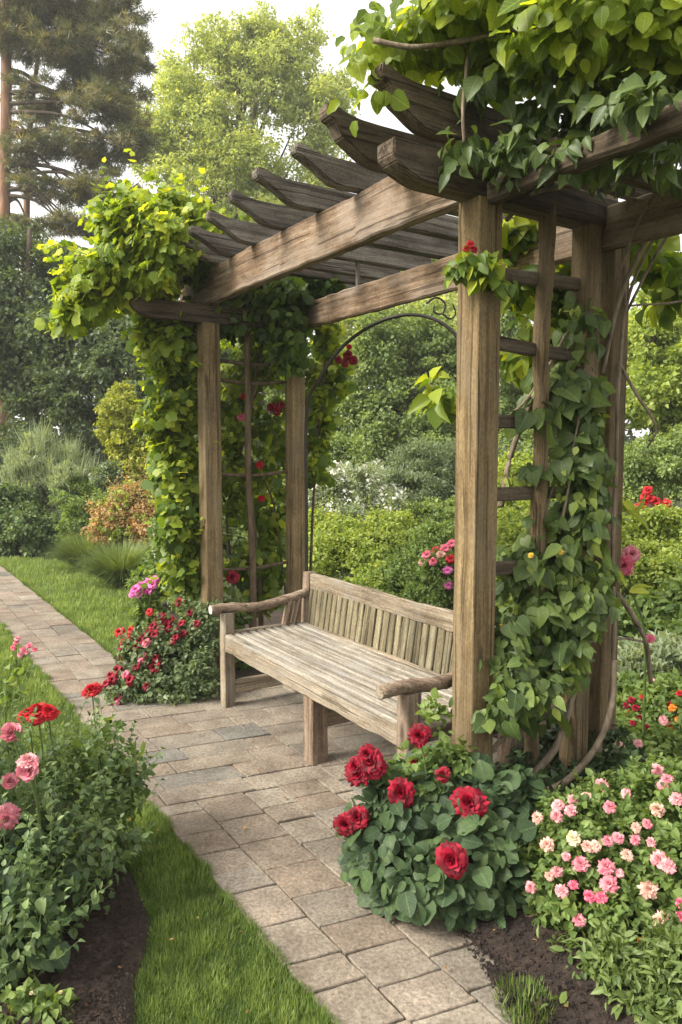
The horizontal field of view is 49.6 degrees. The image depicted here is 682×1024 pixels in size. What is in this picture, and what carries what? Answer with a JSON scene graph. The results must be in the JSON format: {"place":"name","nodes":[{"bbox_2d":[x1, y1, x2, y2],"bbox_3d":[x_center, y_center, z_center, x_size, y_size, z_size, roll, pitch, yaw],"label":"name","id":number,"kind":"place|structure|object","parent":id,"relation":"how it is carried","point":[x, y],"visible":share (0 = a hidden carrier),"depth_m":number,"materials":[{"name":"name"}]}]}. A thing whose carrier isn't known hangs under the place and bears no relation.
{"place":"outdoors","nodes":[
{"label":"outdoors","id":0,"kind":"place"},
{"bbox_2d":[0,559,344,1023],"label":"lawn","id":1,"kind":"structure","parent":0,"point":[91,818],"depth_m":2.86,"materials":[{"name":"green plant"}]},
{"bbox_2d":[0,555,142,707],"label":"mown grass","id":2,"kind":"structure","parent":1,"relation":"on","point":[99,606],"depth_m":7.91,"materials":[{"name":"green plant"}]},
{"bbox_2d":[0,800,153,1023],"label":"planting bed","id":3,"kind":"object","parent":1,"relation":"on","point":[130,981],"visible":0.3,"depth_m":2.33,"materials":[{"name":"soil"}]},
{"bbox_2d":[0,636,37,788],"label":"tall flower stem","id":4,"kind":"object","parent":3,"relation":"on","point":[17,670],"visible":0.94,"depth_m":3.33,"materials":[{"name":"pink plant"}]},
{"bbox_2d":[0,975,78,1023],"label":"weed","id":5,"kind":"object","parent":3,"relation":"on","point":[45,1000],"visible":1,"depth_m":2.09,"materials":[{"name":"green plant"}]},
{"bbox_2d":[0,682,169,1002],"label":"rose bush","id":6,"kind":"object","parent":3,"relation":"on","point":[44,865],"visible":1,"depth_m":2.55,"materials":[{"name":"green plant"}]},
{"bbox_2d":[37,524,116,568],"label":"ornamental grass","id":7,"kind":"object","parent":1,"relation":"on","point":[71,552],"depth_m":9.84,"materials":[{"name":"green plant"}]},
{"bbox_2d":[67,532,150,584],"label":"ornamental grass","id":8,"kind":"object","parent":1,"relation":"on","point":[113,565],"depth_m":8.77,"materials":[{"name":"green plant"}]},
{"bbox_2d":[0,565,557,1023],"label":"path","id":9,"kind":"structure","parent":0,"point":[266,867],"depth_m":3.21,"materials":[{"name":"stone"}]},
{"bbox_2d":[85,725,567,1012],"bbox_3d":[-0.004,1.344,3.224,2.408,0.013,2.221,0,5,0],"label":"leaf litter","id":10,"kind":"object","parent":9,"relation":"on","point":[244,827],"visible":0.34,"depth_m":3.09,"materials":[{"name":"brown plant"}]},
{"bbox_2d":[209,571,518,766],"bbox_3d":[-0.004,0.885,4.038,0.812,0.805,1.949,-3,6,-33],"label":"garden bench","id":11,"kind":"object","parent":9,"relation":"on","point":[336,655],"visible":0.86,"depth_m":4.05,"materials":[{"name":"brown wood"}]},
{"bbox_2d":[0,487,681,657],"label":"ground","id":12,"kind":"structure","parent":0,"point":[20,555],"depth_m":11.59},
{"bbox_2d":[0,480,68,556],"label":"shrub","id":13,"kind":"object","parent":12,"relation":"on","point":[26,527],"visible":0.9,"depth_m":11.56,"materials":[{"name":"green plant"}]},
{"bbox_2d":[0,415,101,518],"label":"willow shrub","id":14,"kind":"object","parent":12,"relation":"on","point":[44,464],"visible":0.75,"depth_m":12.31,"materials":[{"name":"green plant"}]},
{"bbox_2d":[0,422,110,508],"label":"bush","id":15,"kind":"object","parent":12,"relation":"on","point":[6,430],"visible":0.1,"depth_m":14.49,"materials":[{"name":"green plant"}]},
{"bbox_2d":[0,217,129,515],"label":"broadleaf tree","id":16,"kind":"object","parent":12,"relation":"on","point":[26,346],"visible":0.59,"depth_m":15.38,"materials":[{"name":"green plant"}]},
{"bbox_2d":[0,0,162,439],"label":"pine tree","id":17,"kind":"object","parent":12,"relation":"on","point":[85,30],"visible":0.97,"depth_m":18.82,"materials":[{"name":"green plant"}]},
{"bbox_2d":[47,474,126,542],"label":"shrub","id":18,"kind":"object","parent":12,"relation":"on","point":[72,521],"visible":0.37,"depth_m":11.11,"materials":[{"name":"green plant"}]},
{"bbox_2d":[74,458,157,550],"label":"spirea bush","id":19,"kind":"object","parent":12,"relation":"on","point":[131,506],"visible":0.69,"depth_m":9.78,"materials":[{"name":"orange plant"}]},
{"bbox_2d":[88,460,146,549],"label":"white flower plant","id":20,"kind":"object","parent":12,"relation":"on","point":[101,474],"visible":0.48,"depth_m":11.38,"materials":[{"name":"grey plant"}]},
{"bbox_2d":[93,379,150,548],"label":"gold shrub","id":21,"kind":"object","parent":12,"relation":"on","point":[117,409],"visible":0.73,"depth_m":11.54,"materials":[{"name":"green plant"}]},
{"bbox_2d":[32,300,256,459],"bbox_3d":[-3.690,-2.542,15.582,5.154,5.855,3.025,-4,6,-42],"label":"broadleaf tree","id":22,"kind":"object","parent":12,"relation":"on","point":[96,377],"visible":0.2,"depth_m":14.39,"materials":[{"name":"green plant"}]},
{"bbox_2d":[149,440,255,482],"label":"bush","id":23,"kind":"object","parent":12,"relation":"on","point":[254,458],"depth_m":13.07,"materials":[{"name":"green plant"}]},
{"bbox_2d":[136,602,282,693],"bbox_3d":[-1.252,1.093,6.417,2.893,0.080,2.593,4,6,37],"label":"planting bed","id":24,"kind":"object","parent":12,"relation":"on","point":[276,617],"depth_m":6.88,"materials":[{"name":"soil"}]},
{"bbox_2d":[120,575,168,632],"bbox_3d":[-1.508,0.808,5.681,0.392,0.681,0.346,0,5,0],"label":"phlox","id":25,"kind":"object","parent":24,"relation":"on","point":[141,603],"visible":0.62,"depth_m":5.62,"materials":[{"name":"green plant"}]},
{"bbox_2d":[98,589,222,705],"bbox_3d":[-1.162,0.896,4.991,0.793,0.684,0.786,0,5,0],"label":"red flower bush","id":26,"kind":"object","parent":24,"relation":"on","point":[189,642],"visible":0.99,"depth_m":4.85,"materials":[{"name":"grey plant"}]},
{"bbox_2d":[125,509,200,615],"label":"flower plant","id":27,"kind":"object","parent":24,"relation":"on","point":[139,576],"visible":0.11,"depth_m":7.45,"materials":[{"name":"green plant"}]},
{"bbox_2d":[223,570,256,671],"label":"red rose plant","id":28,"kind":"object","parent":24,"relation":"on","point":[232,577],"visible":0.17,"depth_m":5.45,"materials":[{"name":"green plant"}]},
{"bbox_2d":[118,0,361,403],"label":"broadleaf tree","id":29,"kind":"object","parent":12,"relation":"on","point":[224,150],"visible":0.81,"depth_m":25.04,"materials":[{"name":"green plant"}]},
{"bbox_2d":[222,467,285,559],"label":"bush","id":30,"kind":"object","parent":12,"relation":"on","point":[237,531],"visible":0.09,"depth_m":10.57,"materials":[{"name":"green plant"}]},
{"bbox_2d":[197,342,364,479],"bbox_3d":[-1.468,-2.025,16.259,4.096,4.722,3.809,0,5,0],"label":"broadleaf tree","id":31,"kind":"object","parent":12,"relation":"on","point":[269,395],"visible":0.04,"depth_m":15.48,"materials":[{"name":"green plant"}]},
{"bbox_2d":[308,430,377,493],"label":"bush","id":32,"kind":"object","parent":12,"relation":"on","point":[349,445],"visible":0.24,"depth_m":12.52,"materials":[{"name":"green plant"}]},
{"bbox_2d":[9,324,679,489],"bbox_3d":[-0.020,-5.693,35.895,60.585,9.524,11.644,0,5,0],"label":"wood","id":33,"kind":"object","parent":12,"relation":"on","point":[626,439],"visible":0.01,"depth_m":35.38,"materials":[{"name":"green plant"}]},
{"bbox_2d":[232,179,457,397],"bbox_3d":[0.134,-4.659,20.715,8.056,9.207,4.752,1,5,14],"label":"broadleaf tree","id":34,"kind":"object","parent":12,"relation":"on","point":[450,298],"visible":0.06,"depth_m":19.47,"materials":[{"name":"green plant"}]},
{"bbox_2d":[282,487,436,596],"bbox_3d":[0.158,0.347,8.217,1.680,1.247,1.769,2,5,21],"label":"bright bush","id":35,"kind":"object","parent":12,"relation":"on","point":[347,543],"visible":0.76,"depth_m":7.99,"materials":[{"name":"green plant"}]},
{"bbox_2d":[308,448,412,579],"bbox_3d":[0.116,0.039,9.027,1.569,1.656,1.075,0,5,0],"label":"white flower plant","id":36,"kind":"object","parent":12,"relation":"on","point":[372,488],"visible":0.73,"depth_m":8.85,"materials":[{"name":"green plant"}]},
{"bbox_2d":[304,297,456,570],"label":"metal arch","id":37,"kind":"structure","parent":12,"relation":"on","point":[366,328],"depth_m":5.35,"materials":[{"name":"metal"}]},
{"bbox_2d":[325,302,456,525],"bbox_3d":[1.337,-2.061,15.754,3.912,4.873,3.291,0,5,0],"label":"broadleaf tree","id":38,"kind":"object","parent":12,"relation":"on","point":[400,356],"visible":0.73,"depth_m":15.18,"materials":[{"name":"green plant"}]},
{"bbox_2d":[129,62,681,774],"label":"pergola","id":39,"kind":"object","parent":12,"relation":"on","point":[379,226],"visible":0.67,"depth_m":3.28,"materials":[{"name":"brown wood"}]},
{"bbox_2d":[34,148,357,626],"bbox_3d":[-0.905,-0.525,5.463,2.535,3.846,1.340,-3,5,-28],"label":"climbing vine","id":40,"kind":"object","parent":39,"relation":"attached to","point":[138,249],"visible":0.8,"depth_m":5.31,"materials":[{"name":"green plant"}]},
{"bbox_2d":[327,0,681,447],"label":"climbing vine","id":41,"kind":"object","parent":39,"relation":"attached to","point":[602,66],"visible":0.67,"depth_m":2.63,"materials":[{"name":"green plant"}]},
{"bbox_2d":[441,240,653,791],"bbox_3d":[0.925,-0.007,3.219,1.206,2.575,0.525,-3,6,-35],"label":"trellis vine","id":42,"kind":"object","parent":39,"relation":"attached to","point":[544,650],"visible":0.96,"depth_m":3.15,"materials":[{"name":"green plant"}]},
{"bbox_2d":[620,495,655,748],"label":"climbing rose","id":43,"kind":"object","parent":39,"relation":"attached to","point":[631,555],"visible":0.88,"depth_m":3.54,"materials":[{"name":"pink plant"}]},
{"bbox_2d":[367,495,454,537],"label":"green bush","id":44,"kind":"object","parent":12,"relation":"on","point":[438,508],"visible":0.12,"depth_m":9.37,"materials":[{"name":"green plant"}]},
{"bbox_2d":[355,515,496,606],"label":"green bush","id":45,"kind":"object","parent":12,"relation":"on","point":[431,535],"visible":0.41,"depth_m":7.53,"materials":[{"name":"green plant"}]},
{"bbox_2d":[412,539,454,609],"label":"pink flower bush","id":46,"kind":"object","parent":12,"relation":"on","point":[438,572],"visible":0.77,"depth_m":6.75,"materials":[{"name":"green plant"}]},
{"bbox_2d":[376,436,506,505],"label":"silver shrub","id":47,"kind":"object","parent":12,"relation":"on","point":[426,471],"visible":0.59,"depth_m":10.19,"materials":[{"name":"green plant"}]},
{"bbox_2d":[497,435,532,519],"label":"bush","id":48,"kind":"object","parent":12,"relation":"on","point":[519,448],"visible":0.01,"depth_m":11.65,"materials":[{"name":"green plant"}]},
{"bbox_2d":[520,481,557,509],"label":"bush","id":49,"kind":"object","parent":12,"relation":"on","point":[550,502],"depth_m":10.60,"materials":[{"name":"green plant"}]},
{"bbox_2d":[405,634,677,1023],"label":"planting bed","id":50,"kind":"object","parent":12,"relation":"on","point":[590,1011],"visible":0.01,"depth_m":2.30,"materials":[{"name":"soil"}]},
{"bbox_2d":[332,687,555,933],"bbox_3d":[0.417,1.132,2.780,0.897,0.877,0.786,0,5,0],"label":"rose bush","id":51,"kind":"object","parent":50,"relation":"on","point":[437,829],"visible":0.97,"depth_m":2.65,"materials":[{"name":"green plant"}]},
{"bbox_2d":[491,969,558,1023],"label":"grass tuft","id":52,"kind":"object","parent":50,"relation":"on","point":[519,993],"visible":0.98,"depth_m":2.17,"materials":[{"name":"green plant"}]},
{"bbox_2d":[495,429,627,608],"bbox_3d":[1.873,0.111,6.819,1.498,1.883,2.121,0,5,0],"label":"bright bush","id":53,"kind":"object","parent":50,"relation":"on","point":[510,526],"visible":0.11,"depth_m":6.81,"materials":[{"name":"green plant"}]},
{"bbox_2d":[500,606,636,640],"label":"bush","id":54,"kind":"object","parent":50,"relation":"on","point":[625,619],"visible":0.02,"depth_m":5.32,"materials":[{"name":"green plant"}]},
{"bbox_2d":[495,721,648,822],"bbox_3d":[1.048,1.168,3.349,0.640,0.360,1.087,3,6,35],"label":"shade plant","id":55,"kind":"object","parent":50,"relation":"on","point":[615,761],"visible":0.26,"depth_m":3.25,"materials":[{"name":"green plant"}]},
{"bbox_2d":[514,715,681,947],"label":"pink flower bush","id":56,"kind":"object","parent":50,"relation":"on","point":[624,843],"visible":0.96,"depth_m":2.55,"materials":[{"name":"green plant"}]},
{"bbox_2d":[531,898,681,1023],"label":"herb plant","id":57,"kind":"object","parent":50,"relation":"on","point":[604,956],"visible":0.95,"depth_m":2.20,"materials":[{"name":"green plant"}]},
{"bbox_2d":[616,666,681,761],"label":"red flower bush","id":58,"kind":"object","parent":50,"relation":"on","point":[663,693],"visible":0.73,"depth_m":4.02,"materials":[{"name":"green plant"}]},
{"bbox_2d":[617,627,681,679],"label":"lavender clump","id":59,"kind":"object","parent":50,"relation":"on","point":[665,650],"visible":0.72,"depth_m":4.89,"materials":[{"name":"green plant"}]},
{"bbox_2d":[618,564,681,642],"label":"leafy bush","id":60,"kind":"object","parent":50,"relation":"on","point":[662,611],"visible":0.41,"depth_m":5.48,"materials":[{"name":"green plant"}]},
{"bbox_2d":[498,309,628,465],"bbox_3d":[4.177,-2.127,14.981,3.321,5.113,3.550,0,5,0],"label":"broadleaf tree","id":61,"kind":"object","parent":12,"relation":"on","point":[512,391],"visible":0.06,"depth_m":14.75,"materials":[{"name":"green plant"}]},
{"bbox_2d":[620,483,681,598],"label":"bright bush","id":62,"kind":"object","parent":12,"relation":"on","point":[659,546],"visible":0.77,"depth_m":6.58,"materials":[{"name":"green plant"}]},
{"bbox_2d":[623,422,681,506],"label":"round bush","id":63,"kind":"object","parent":12,"relation":"on","point":[659,467],"visible":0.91,"depth_m":9.20,"materials":[{"name":"green plant"}]},
{"bbox_2d":[625,287,681,507],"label":"broadleaf tree","id":64,"kind":"object","parent":12,"relation":"on","point":[654,359],"visible":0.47,"depth_m":11.26,"materials":[{"name":"green plant"}]},
{"bbox_2d":[646,421,681,504],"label":"bush","id":65,"kind":"object","parent":12,"relation":"on","point":[675,494],"visible":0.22,"depth_m":10.78,"materials":[{"name":"red plant"}]},
{"bbox_2d":[0,0,681,450],"label":"sky","id":66,"kind":"structure","parent":0,"point":[338,14],"materials":[{"name":"white"}]}
]}

